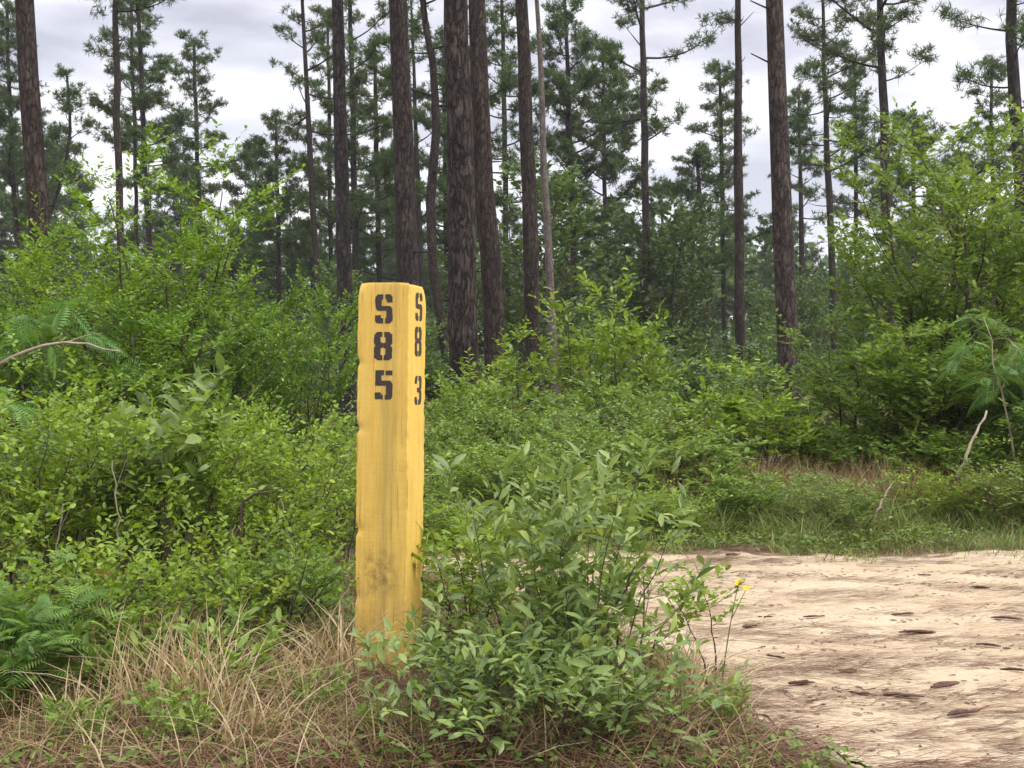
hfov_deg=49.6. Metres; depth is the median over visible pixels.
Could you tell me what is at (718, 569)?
holly shrub
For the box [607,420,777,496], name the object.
leafy shrub
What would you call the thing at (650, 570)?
holly shrub
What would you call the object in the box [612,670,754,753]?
grass clump
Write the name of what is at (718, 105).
pine tree
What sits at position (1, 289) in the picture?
understorey tree
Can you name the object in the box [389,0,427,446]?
pine tree
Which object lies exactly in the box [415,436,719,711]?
oak bush
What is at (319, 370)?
understorey bush
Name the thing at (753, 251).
distant woods
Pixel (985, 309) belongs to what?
understorey tree
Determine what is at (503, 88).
pine tree
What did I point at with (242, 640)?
green herb
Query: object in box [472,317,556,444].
broadleaf sapling
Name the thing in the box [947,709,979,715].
bark flake
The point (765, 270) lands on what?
pine tree
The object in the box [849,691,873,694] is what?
bark flake
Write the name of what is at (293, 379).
leafy tree
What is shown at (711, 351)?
understorey tree
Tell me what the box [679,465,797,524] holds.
verge shrub
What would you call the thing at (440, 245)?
pine tree
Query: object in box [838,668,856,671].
bark flake
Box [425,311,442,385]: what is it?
understorey tree
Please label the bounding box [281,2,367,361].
pine tree
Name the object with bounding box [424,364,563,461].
leafy shrub
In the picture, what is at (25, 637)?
fern plant
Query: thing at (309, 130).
pine tree
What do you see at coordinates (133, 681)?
grass clump
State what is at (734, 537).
undergrowth
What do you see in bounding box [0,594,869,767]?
dry grass
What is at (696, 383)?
understorey bush
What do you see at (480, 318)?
understorey tree
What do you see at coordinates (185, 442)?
oak sprout
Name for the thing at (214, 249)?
leafy tree
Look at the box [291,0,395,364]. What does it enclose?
pine tree
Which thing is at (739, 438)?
leafy shrub
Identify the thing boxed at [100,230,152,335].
pine tree
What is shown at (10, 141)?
pine tree
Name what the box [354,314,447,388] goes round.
understorey bush
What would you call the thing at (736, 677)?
oak bush
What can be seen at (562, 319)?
understorey bush
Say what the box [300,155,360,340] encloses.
pine tree
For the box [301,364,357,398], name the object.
understorey bush
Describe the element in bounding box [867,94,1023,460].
oak sapling
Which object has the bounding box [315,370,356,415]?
understorey bush
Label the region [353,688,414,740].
green herb
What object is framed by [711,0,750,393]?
pine tree
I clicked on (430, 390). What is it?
understorey bush
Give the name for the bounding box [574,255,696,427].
broadleaf sapling
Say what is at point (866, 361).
understorey bush
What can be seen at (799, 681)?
bark flake
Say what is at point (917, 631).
bark flake
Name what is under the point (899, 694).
bark flake
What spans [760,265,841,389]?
understorey tree
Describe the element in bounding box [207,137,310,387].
pine tree
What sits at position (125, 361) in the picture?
understorey bush
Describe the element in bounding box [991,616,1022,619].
bark flake
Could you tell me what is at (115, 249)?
pine tree
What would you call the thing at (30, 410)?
mimosa sapling
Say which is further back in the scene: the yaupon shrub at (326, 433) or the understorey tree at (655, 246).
the understorey tree at (655, 246)
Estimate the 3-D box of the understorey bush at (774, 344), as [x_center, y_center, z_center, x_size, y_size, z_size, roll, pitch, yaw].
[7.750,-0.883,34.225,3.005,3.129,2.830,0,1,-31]
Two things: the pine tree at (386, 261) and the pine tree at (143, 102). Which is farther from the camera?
the pine tree at (386, 261)
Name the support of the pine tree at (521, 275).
on the ground at (738, 547)
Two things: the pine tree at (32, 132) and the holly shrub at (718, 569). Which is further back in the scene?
the pine tree at (32, 132)
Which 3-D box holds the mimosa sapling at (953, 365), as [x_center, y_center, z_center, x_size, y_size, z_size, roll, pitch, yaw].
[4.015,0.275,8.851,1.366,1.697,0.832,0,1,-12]
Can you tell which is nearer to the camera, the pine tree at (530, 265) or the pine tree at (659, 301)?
the pine tree at (530, 265)
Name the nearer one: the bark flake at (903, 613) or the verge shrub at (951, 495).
the bark flake at (903, 613)
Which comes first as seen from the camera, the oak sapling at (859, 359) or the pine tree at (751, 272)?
the oak sapling at (859, 359)
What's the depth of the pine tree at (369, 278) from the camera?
57.08 m
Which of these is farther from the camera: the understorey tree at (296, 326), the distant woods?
the distant woods
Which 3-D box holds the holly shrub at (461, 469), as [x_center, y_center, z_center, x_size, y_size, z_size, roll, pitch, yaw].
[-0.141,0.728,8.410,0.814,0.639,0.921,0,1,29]
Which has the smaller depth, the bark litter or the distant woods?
the bark litter
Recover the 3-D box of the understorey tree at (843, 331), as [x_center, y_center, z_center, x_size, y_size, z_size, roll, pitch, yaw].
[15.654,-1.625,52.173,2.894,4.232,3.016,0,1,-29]
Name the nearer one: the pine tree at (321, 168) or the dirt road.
the dirt road
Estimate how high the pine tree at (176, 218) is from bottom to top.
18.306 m
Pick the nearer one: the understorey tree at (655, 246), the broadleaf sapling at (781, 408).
the broadleaf sapling at (781, 408)
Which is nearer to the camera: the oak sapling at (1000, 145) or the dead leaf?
the dead leaf
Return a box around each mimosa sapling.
[0,296,162,523]
[0,386,84,590]
[933,313,1023,497]
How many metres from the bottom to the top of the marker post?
1.730 m
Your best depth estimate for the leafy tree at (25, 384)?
9.48 m
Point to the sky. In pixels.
(244, 77)
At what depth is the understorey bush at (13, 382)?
30.52 m
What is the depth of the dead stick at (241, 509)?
5.00 m
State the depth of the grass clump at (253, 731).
3.34 m
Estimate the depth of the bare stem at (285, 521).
4.93 m
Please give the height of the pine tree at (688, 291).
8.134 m
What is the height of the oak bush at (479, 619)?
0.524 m
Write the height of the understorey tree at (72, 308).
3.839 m
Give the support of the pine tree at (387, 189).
on the ground at (738, 547)
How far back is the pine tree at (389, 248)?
49.76 m
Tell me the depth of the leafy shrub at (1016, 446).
8.83 m
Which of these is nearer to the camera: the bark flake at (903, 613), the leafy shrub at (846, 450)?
the bark flake at (903, 613)
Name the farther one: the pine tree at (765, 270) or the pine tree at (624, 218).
the pine tree at (765, 270)
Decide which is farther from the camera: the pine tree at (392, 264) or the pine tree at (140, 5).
the pine tree at (392, 264)
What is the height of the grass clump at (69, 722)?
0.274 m
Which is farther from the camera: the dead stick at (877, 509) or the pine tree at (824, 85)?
the pine tree at (824, 85)
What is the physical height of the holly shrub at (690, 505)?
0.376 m
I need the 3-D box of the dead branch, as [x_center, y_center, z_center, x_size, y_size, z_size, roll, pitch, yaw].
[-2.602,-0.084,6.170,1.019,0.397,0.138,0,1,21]
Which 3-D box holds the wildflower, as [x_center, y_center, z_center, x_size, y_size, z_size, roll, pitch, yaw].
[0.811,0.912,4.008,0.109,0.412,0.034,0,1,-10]
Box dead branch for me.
[0,333,119,366]
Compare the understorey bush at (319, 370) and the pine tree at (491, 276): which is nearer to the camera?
the pine tree at (491, 276)
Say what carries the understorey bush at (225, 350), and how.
on the ground at (738, 547)
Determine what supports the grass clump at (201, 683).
on the ground at (738, 547)
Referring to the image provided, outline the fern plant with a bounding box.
[0,549,128,709]
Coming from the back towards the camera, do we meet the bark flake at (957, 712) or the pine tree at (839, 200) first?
the pine tree at (839, 200)
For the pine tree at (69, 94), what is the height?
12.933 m
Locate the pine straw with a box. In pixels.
[0,547,1023,767]
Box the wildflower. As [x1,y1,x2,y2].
[721,579,749,683]
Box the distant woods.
[0,224,1019,380]
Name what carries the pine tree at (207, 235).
on the ground at (738, 547)
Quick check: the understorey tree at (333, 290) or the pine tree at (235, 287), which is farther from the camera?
the pine tree at (235, 287)
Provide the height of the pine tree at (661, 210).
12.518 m
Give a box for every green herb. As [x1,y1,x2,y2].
[37,693,114,747]
[38,599,174,703]
[123,673,222,759]
[172,603,294,703]
[288,662,351,716]
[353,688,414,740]
[564,653,657,741]
[697,675,753,728]
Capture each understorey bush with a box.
[0,359,33,393]
[98,341,161,399]
[183,306,293,407]
[208,301,294,391]
[301,339,358,390]
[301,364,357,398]
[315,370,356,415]
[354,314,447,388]
[424,336,482,406]
[427,347,523,399]
[479,365,526,409]
[507,340,561,405]
[541,282,679,386]
[542,310,649,417]
[542,311,592,394]
[580,329,667,404]
[598,311,711,398]
[644,337,771,428]
[663,335,733,395]
[697,321,777,384]
[711,342,728,377]
[716,335,815,408]
[721,305,809,395]
[817,347,853,387]
[830,320,939,406]
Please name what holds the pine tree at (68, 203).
on the ground at (738, 547)
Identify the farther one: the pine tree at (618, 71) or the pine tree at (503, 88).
the pine tree at (618, 71)
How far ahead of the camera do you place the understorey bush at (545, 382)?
34.31 m
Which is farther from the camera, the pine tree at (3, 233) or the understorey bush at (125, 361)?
the pine tree at (3, 233)
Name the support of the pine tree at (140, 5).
on the ground at (738, 547)
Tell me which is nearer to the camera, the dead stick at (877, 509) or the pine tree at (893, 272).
the dead stick at (877, 509)
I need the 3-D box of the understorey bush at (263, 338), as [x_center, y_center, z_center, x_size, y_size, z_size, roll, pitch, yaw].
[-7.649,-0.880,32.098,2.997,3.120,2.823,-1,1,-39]
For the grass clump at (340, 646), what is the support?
on the ground at (738, 547)
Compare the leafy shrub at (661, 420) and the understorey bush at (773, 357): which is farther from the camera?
the understorey bush at (773, 357)
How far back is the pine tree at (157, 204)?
85.02 m
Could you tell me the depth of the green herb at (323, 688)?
3.66 m
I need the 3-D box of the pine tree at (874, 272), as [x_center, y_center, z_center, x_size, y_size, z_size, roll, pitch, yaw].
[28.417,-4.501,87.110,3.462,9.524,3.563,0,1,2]
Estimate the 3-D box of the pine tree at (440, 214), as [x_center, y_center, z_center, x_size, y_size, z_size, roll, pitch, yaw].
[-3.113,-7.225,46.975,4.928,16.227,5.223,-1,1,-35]
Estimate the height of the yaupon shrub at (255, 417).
1.168 m
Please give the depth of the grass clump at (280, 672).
3.71 m
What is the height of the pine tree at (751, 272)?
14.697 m
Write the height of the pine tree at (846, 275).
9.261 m
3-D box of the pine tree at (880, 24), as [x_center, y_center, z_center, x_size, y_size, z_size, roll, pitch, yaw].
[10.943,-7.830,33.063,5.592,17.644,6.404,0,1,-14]
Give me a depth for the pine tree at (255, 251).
51.64 m
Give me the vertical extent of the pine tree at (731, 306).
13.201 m
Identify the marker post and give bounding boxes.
[355,283,425,675]
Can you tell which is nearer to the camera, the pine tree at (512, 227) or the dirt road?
the dirt road
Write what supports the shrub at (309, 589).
on the ground at (738, 547)
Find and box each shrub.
[0,326,166,570]
[0,337,171,612]
[0,365,304,614]
[0,502,215,672]
[49,503,319,673]
[62,370,310,562]
[171,500,358,663]
[173,378,358,593]
[216,376,425,561]
[243,539,347,623]
[304,441,459,523]
[411,491,540,651]
[423,489,491,551]
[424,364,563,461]
[424,377,523,492]
[424,413,622,510]
[436,436,543,519]
[478,394,628,469]
[490,384,707,486]
[504,525,642,700]
[530,372,700,453]
[557,523,727,679]
[565,394,745,491]
[574,474,678,535]
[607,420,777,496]
[623,483,732,537]
[655,555,746,683]
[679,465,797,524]
[690,385,838,468]
[756,386,887,471]
[772,414,893,481]
[779,465,934,531]
[805,424,974,483]
[858,425,1012,489]
[880,465,997,526]
[911,431,1023,497]
[934,452,1023,530]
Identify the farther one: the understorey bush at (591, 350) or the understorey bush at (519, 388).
the understorey bush at (519, 388)
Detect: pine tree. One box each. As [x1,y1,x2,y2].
[0,0,67,315]
[0,133,112,307]
[0,146,67,319]
[0,148,62,330]
[0,197,13,285]
[15,0,55,408]
[43,62,96,217]
[52,194,104,314]
[74,0,203,309]
[78,0,183,351]
[83,0,184,300]
[89,229,145,337]
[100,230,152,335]
[124,149,186,297]
[126,155,238,315]
[139,28,282,297]
[194,232,227,326]
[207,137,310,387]
[215,229,266,327]
[219,108,327,394]
[260,185,306,332]
[268,0,392,377]
[268,216,353,382]
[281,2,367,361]
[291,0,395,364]
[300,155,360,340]
[320,201,386,309]
[326,35,428,282]
[332,0,361,432]
[347,0,535,381]
[357,147,424,281]
[360,136,427,282]
[371,0,447,396]
[381,217,444,324]
[388,24,513,334]
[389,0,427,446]
[423,161,479,295]
[438,219,503,299]
[440,0,480,443]
[446,0,580,348]
[468,0,510,439]
[480,212,522,347]
[500,0,636,393]
[510,255,523,362]
[512,0,545,433]
[535,0,559,415]
[551,37,676,330]
[567,0,723,396]
[582,195,639,316]
[632,266,685,322]
[635,189,679,286]
[636,143,749,393]
[664,57,772,391]
[671,252,712,376]
[700,231,750,322]
[709,213,765,344]
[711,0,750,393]
[744,201,826,324]
[744,214,775,327]
[750,0,802,433]
[767,82,850,394]
[786,0,907,392]
[788,0,939,366]
[805,272,829,354]
[820,53,913,387]
[828,261,861,334]
[837,107,987,310]
[859,268,882,334]
[872,229,944,325]
[879,219,922,320]
[922,210,949,297]
[930,0,1023,335]
[933,53,1022,312]
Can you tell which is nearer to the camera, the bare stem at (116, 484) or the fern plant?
the fern plant
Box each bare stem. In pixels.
[51,502,74,577]
[111,460,126,551]
[218,521,243,589]
[280,498,294,575]
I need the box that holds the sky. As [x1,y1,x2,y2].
[0,0,1023,368]
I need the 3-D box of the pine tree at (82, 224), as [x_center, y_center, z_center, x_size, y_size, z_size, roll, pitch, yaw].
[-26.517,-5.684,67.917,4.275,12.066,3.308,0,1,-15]
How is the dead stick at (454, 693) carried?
on the ground at (738, 547)
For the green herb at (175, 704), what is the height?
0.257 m
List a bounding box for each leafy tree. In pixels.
[0,119,309,510]
[0,205,150,499]
[0,276,320,531]
[178,258,358,518]
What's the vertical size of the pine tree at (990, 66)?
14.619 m
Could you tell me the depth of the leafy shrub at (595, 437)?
9.60 m
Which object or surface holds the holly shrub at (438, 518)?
on the ground at (738, 547)
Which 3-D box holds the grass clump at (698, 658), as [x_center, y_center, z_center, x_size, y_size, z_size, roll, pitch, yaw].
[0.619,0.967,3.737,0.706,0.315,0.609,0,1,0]
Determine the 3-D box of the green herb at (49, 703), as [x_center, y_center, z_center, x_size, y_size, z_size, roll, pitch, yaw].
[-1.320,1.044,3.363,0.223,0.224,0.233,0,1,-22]
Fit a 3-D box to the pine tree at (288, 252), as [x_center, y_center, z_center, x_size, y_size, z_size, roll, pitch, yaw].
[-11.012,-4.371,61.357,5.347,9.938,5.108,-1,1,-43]
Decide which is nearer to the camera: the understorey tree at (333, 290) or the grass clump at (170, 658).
the grass clump at (170, 658)
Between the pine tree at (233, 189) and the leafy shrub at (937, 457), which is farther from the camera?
the pine tree at (233, 189)
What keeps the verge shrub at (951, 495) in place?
on the ground at (738, 547)
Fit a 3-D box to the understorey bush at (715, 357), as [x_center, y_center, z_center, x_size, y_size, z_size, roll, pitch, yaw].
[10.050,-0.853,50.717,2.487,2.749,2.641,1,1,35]
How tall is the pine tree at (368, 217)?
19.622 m
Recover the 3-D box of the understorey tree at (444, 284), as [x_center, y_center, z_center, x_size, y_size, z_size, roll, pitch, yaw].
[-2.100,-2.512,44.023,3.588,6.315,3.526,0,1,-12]
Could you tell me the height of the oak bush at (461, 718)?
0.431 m
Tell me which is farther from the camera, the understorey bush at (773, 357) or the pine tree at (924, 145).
the pine tree at (924, 145)
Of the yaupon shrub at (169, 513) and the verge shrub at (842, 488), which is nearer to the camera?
the yaupon shrub at (169, 513)
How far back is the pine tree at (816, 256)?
90.28 m
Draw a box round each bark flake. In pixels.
[767,654,784,658]
[788,680,814,683]
[803,615,824,617]
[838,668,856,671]
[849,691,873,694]
[883,692,923,696]
[891,612,912,615]
[899,629,935,632]
[930,681,959,687]
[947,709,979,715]
[976,643,1000,646]
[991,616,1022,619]
[1000,667,1023,670]
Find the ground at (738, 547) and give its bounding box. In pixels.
[0,379,1023,767]
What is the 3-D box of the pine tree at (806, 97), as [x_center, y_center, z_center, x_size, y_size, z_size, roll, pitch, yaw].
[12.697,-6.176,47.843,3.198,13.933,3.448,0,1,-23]
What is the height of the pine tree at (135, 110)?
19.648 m
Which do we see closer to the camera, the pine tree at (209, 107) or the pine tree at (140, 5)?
the pine tree at (140, 5)
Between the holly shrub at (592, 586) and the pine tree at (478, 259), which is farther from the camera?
the pine tree at (478, 259)
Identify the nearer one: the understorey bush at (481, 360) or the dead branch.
the dead branch
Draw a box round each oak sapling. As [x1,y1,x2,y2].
[752,298,986,469]
[785,104,1023,476]
[831,304,1023,473]
[838,121,1023,435]
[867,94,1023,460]
[901,329,1023,479]
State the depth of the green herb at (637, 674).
3.37 m
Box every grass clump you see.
[0,601,278,734]
[0,657,159,755]
[73,599,357,738]
[81,602,283,696]
[126,658,349,763]
[179,622,388,717]
[216,585,451,693]
[331,668,495,761]
[472,680,608,763]
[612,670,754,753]
[637,627,790,718]
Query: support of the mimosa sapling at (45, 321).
on the ground at (738, 547)
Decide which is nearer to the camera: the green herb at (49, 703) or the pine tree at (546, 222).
the green herb at (49, 703)
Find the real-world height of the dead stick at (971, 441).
0.505 m
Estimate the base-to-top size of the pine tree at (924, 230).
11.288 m
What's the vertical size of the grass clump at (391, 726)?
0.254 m
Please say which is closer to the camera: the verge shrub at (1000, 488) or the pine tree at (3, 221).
the verge shrub at (1000, 488)
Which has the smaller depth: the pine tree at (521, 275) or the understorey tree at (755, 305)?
the understorey tree at (755, 305)
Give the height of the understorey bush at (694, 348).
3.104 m
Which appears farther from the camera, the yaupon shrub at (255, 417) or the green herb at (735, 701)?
the yaupon shrub at (255, 417)
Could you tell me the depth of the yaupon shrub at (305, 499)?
5.53 m
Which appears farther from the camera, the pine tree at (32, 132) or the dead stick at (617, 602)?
the pine tree at (32, 132)
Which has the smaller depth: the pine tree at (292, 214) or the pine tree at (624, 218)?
the pine tree at (624, 218)
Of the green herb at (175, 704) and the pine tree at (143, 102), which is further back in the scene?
the pine tree at (143, 102)
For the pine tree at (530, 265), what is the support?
on the ground at (738, 547)
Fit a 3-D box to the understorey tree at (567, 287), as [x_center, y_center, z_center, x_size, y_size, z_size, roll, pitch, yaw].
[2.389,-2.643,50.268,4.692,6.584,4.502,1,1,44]
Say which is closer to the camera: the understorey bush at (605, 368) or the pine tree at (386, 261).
the understorey bush at (605, 368)
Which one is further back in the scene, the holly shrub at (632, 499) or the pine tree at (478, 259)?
the pine tree at (478, 259)
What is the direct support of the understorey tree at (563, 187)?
on the ground at (738, 547)
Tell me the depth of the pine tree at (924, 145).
53.33 m
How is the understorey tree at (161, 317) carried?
on the ground at (738, 547)
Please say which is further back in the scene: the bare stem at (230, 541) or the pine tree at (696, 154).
the pine tree at (696, 154)
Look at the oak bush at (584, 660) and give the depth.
3.27 m
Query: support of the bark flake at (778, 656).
on the dirt road
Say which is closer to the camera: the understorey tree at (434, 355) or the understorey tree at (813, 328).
the understorey tree at (813, 328)
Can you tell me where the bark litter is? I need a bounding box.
[447,550,1022,757]
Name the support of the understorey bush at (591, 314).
on the ground at (738, 547)
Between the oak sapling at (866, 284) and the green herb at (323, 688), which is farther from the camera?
the oak sapling at (866, 284)
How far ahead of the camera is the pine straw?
3.62 m
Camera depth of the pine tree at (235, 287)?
61.56 m
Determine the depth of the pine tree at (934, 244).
90.86 m
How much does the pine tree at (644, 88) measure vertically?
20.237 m
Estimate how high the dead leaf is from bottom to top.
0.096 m
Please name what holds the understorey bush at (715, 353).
on the ground at (738, 547)
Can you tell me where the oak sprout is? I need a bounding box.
[77,351,236,604]
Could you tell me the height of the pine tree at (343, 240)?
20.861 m
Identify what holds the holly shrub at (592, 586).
on the ground at (738, 547)
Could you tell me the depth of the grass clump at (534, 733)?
3.29 m
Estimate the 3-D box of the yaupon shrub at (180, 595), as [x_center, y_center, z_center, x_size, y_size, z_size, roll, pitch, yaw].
[-1.288,0.816,4.379,1.067,0.607,0.929,-1,1,-36]
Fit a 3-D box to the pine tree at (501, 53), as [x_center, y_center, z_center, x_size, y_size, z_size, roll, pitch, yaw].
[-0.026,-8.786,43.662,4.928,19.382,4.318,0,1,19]
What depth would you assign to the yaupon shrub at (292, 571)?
4.40 m
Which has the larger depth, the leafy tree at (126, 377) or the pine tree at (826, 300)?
the pine tree at (826, 300)
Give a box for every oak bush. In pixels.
[343,604,567,766]
[348,566,699,764]
[395,573,597,712]
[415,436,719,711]
[486,616,752,765]
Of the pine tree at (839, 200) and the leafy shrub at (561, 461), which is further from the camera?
the pine tree at (839, 200)
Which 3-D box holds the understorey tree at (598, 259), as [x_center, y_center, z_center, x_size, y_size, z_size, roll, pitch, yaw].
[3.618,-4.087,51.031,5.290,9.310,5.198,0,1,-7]
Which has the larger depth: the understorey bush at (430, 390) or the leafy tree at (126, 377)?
the understorey bush at (430, 390)
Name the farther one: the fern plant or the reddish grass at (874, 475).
the reddish grass at (874, 475)
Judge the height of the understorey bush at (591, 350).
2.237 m
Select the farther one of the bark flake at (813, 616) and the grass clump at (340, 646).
the bark flake at (813, 616)
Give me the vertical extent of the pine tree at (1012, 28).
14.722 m
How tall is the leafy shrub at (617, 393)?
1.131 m
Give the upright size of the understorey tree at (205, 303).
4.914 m
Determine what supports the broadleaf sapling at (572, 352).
on the ground at (738, 547)
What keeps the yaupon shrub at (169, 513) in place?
on the ground at (738, 547)
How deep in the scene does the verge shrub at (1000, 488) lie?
7.87 m
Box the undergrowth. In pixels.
[0,379,1023,767]
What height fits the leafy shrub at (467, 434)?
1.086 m
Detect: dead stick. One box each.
[237,476,286,543]
[444,661,475,712]
[599,566,642,665]
[871,483,892,522]
[955,410,986,477]
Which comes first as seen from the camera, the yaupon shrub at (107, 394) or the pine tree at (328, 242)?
the yaupon shrub at (107, 394)
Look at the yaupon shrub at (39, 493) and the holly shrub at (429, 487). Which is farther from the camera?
the holly shrub at (429, 487)
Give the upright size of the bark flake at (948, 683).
0.012 m
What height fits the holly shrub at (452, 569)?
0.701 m
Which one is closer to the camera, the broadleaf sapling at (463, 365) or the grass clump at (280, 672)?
the grass clump at (280, 672)
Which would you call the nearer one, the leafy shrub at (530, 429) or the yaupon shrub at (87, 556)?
the yaupon shrub at (87, 556)
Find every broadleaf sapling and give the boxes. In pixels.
[424,347,509,449]
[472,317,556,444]
[527,281,639,455]
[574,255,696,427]
[658,345,773,466]
[720,350,839,474]
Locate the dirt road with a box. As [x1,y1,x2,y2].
[422,549,1023,767]
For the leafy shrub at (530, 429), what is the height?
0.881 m
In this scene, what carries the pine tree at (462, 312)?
on the ground at (738, 547)
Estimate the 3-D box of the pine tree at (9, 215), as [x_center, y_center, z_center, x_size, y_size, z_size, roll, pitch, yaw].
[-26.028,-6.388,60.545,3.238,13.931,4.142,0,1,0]
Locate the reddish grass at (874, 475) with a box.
[637,441,1023,532]
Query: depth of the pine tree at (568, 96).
45.16 m
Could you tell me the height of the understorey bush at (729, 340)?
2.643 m
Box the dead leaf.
[96,565,114,581]
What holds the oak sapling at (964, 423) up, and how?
on the ground at (738, 547)
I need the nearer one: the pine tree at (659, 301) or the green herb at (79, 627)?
the green herb at (79, 627)
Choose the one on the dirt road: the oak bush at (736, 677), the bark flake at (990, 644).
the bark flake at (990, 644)
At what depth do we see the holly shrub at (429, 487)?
7.55 m
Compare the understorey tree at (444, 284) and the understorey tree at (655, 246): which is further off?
the understorey tree at (444, 284)
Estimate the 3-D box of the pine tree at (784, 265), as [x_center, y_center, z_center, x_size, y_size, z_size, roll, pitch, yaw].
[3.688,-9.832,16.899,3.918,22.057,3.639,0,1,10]
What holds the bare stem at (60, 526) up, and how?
on the ground at (738, 547)
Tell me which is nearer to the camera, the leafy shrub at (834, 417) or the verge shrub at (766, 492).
the verge shrub at (766, 492)
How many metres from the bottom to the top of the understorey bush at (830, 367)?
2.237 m
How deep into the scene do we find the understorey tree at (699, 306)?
41.80 m
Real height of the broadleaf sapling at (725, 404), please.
1.412 m
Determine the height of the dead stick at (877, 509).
0.275 m
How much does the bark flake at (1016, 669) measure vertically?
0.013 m
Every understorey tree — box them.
[0,278,13,351]
[55,273,98,401]
[133,291,195,402]
[181,277,239,335]
[262,296,327,402]
[298,259,364,372]
[423,247,483,362]
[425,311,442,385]
[426,321,438,386]
[476,133,621,395]
[476,263,547,372]
[540,253,604,393]
[541,199,634,343]
[576,177,730,396]
[624,194,724,388]
[690,319,728,380]
[727,272,775,380]
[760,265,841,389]
[818,306,872,391]
[941,260,1018,353]
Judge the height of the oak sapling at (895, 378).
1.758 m
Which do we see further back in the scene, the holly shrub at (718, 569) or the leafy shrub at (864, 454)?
the leafy shrub at (864, 454)

